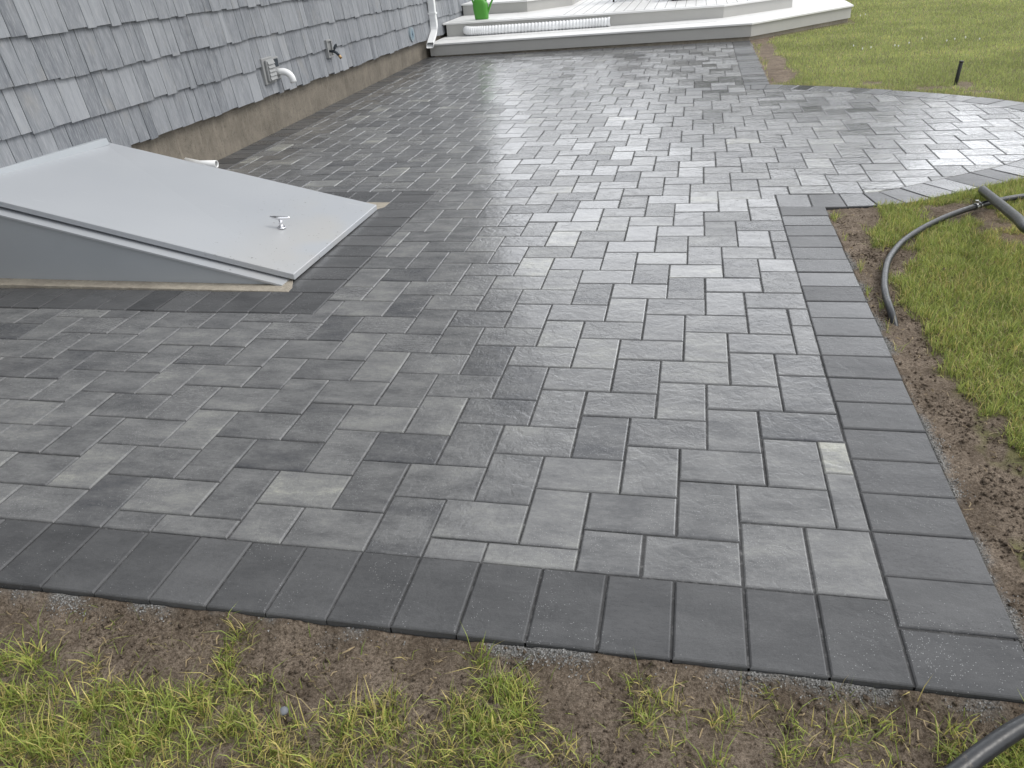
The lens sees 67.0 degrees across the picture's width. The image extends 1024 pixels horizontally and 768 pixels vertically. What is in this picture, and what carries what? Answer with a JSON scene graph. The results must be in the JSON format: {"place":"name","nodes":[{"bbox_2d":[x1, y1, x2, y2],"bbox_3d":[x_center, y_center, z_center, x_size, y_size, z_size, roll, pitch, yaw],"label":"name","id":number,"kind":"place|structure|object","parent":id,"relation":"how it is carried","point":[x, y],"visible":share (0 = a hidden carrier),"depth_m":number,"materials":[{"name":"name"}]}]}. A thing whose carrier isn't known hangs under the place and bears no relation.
{"place":"outdoors","nodes":[
{"label":"outdoors","id":0,"kind":"place"},
{"bbox_2d":[0,0,1023,767],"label":"ground","id":1,"kind":"structure","parent":0,"point":[744,750],"depth_m":1.65,"materials":[{"name":"soil"}]},
{"bbox_2d":[0,0,471,167],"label":"house","id":2,"kind":"structure","parent":1,"relation":"on","point":[180,79],"depth_m":5.56,"materials":[{"name":"weathered grey wood shingle"},{"name":"concrete"}]},
{"bbox_2d":[0,138,389,291],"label":"cellar bulkhead","id":3,"kind":"object","parent":2,"relation":"attached to","point":[102,213],"visible":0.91,"depth_m":3.86,"materials":[{"name":"grey paint"}]},
{"bbox_2d":[0,143,376,279],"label":"door leaf","id":4,"kind":"structure","parent":3,"relation":"in","point":[210,212],"depth_m":4.07,"materials":[{"name":"grey paint"}]},
{"bbox_2d":[184,158,218,167],"bbox_3d":[-2.294,-1.604,5.600,0.415,0.062,0.091,12,34,27],"label":"stub pipe","id":5,"kind":"object","parent":2,"relation":"attached to","point":[213,163],"visible":0.62,"depth_m":5.53,"materials":[{"name":"white plastic"}]},
{"bbox_2d":[259,56,277,84],"bbox_3d":[-2.083,-2.694,6.647,0.072,0.210,0.195,2,30,12],"label":"vent hood","id":6,"kind":"object","parent":2,"relation":"attached to","point":[268,71],"visible":1,"depth_m":6.61,"materials":[{"name":"grey plastic"}]},
{"bbox_2d":[272,56,296,82],"bbox_3d":[-2.002,-2.750,6.779,0.175,0.223,0.110,2,30,12],"label":"exhaust pipe","id":7,"kind":"object","parent":2,"relation":"attached to","point":[289,74],"visible":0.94,"depth_m":6.78,"materials":[{"name":"white plastic"}]},
{"bbox_2d":[324,39,341,58],"bbox_3d":[-1.798,-3.370,7.794,0.141,0.190,0.133,2,30,12],"label":"outdoor tap","id":8,"kind":"object","parent":2,"relation":"attached to","point":[330,51],"visible":1,"depth_m":7.79,"materials":[{"name":"grey plastic"}]},
{"bbox_2d":[408,27,414,41],"bbox_3d":[-1.329,-4.615,10.215,0.038,0.176,0.176,2,30,12],"label":"wall plaque","id":9,"kind":"object","parent":2,"relation":"attached to","point":[411,33],"depth_m":10.17,"materials":[{"name":"blue plastic"}]},
{"bbox_2d":[426,0,437,47],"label":"downspout","id":10,"kind":"object","parent":2,"relation":"attached to","point":[432,13],"visible":1,"depth_m":10.86,"materials":[{"name":"white plastic"}]},
{"bbox_2d":[280,706,288,715],"bbox_3d":[-0.461,0.660,1.562,0.019,0.013,0.019,2,30,12],"label":"pebble","id":11,"kind":"object","parent":1,"relation":"on","point":[284,710],"visible":0.91,"depth_m":1.56,"materials":[{"name":"grey stone"}]},
{"bbox_2d":[0,43,1023,686],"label":"patio paving","id":12,"kind":"structure","parent":1,"relation":"on","point":[396,138],"depth_m":2.85,"materials":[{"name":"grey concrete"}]},
{"bbox_2d":[0,41,1023,703],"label":"patio border","id":13,"kind":"object","parent":1,"relation":"on","point":[860,639],"visible":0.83,"depth_m":1.85,"materials":[{"name":"concrete"}]},
{"bbox_2d":[0,213,1023,727],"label":"grit","id":14,"kind":"object","parent":1,"relation":"on","point":[956,481],"visible":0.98,"depth_m":1.63,"materials":[{"name":"grey gravel"}]},
{"bbox_2d":[0,207,1023,767],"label":"dry straw","id":15,"kind":"object","parent":1,"relation":"on","point":[444,657],"visible":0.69,"depth_m":1.61,"materials":[{"name":"beige plant"}]},
{"bbox_2d":[430,0,853,56],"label":"deck","id":16,"kind":"structure","parent":1,"relation":"on","point":[635,23],"depth_m":10.91,"materials":[{"name":"white wood"}]},
{"bbox_2d":[472,0,492,19],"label":"watering can","id":17,"kind":"object","parent":16,"relation":"on","point":[481,9],"visible":1,"depth_m":11.57,"materials":[{"name":"green plastic"}]},
{"bbox_2d":[463,17,610,35],"bbox_3d":[0.340,-5.252,11.332,2.204,0.158,0.331,2,30,12],"label":"duct hose","id":18,"kind":"object","parent":16,"relation":"on","point":[535,26],"visible":0.99,"depth_m":11.23,"materials":[{"name":"white plastic"}]},
{"bbox_2d":[880,194,1023,325],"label":"garden hose","id":19,"kind":"object","parent":1,"relation":"on","point":[894,250],"visible":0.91,"depth_m":3.43,"materials":[{"name":"rubber"}]},
{"bbox_2d":[954,60,963,84],"bbox_3d":[3.796,-2.619,6.582,0.044,0.246,0.035,2,30,12],"label":"garden stake","id":20,"kind":"object","parent":1,"relation":"on","point":[961,62],"visible":0.83,"depth_m":6.56,"materials":[{"name":"black plastic"}]},
{"bbox_2d":[943,713,1023,767],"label":"irrigation pipe","id":21,"kind":"object","parent":1,"relation":"on","point":[986,749],"visible":1,"depth_m":1.29,"materials":[{"name":"black plastic"}]},
{"bbox_2d":[978,186,1023,232],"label":"drain pipe","id":22,"kind":"object","parent":1,"relation":"on","point":[1010,213],"visible":1,"depth_m":3.38,"materials":[{"name":"grey plastic"}]},
{"bbox_2d":[0,0,1023,767],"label":"grass","id":23,"kind":"structure","parent":0,"point":[968,268],"depth_m":2.29,"materials":[{"name":"green plant"}]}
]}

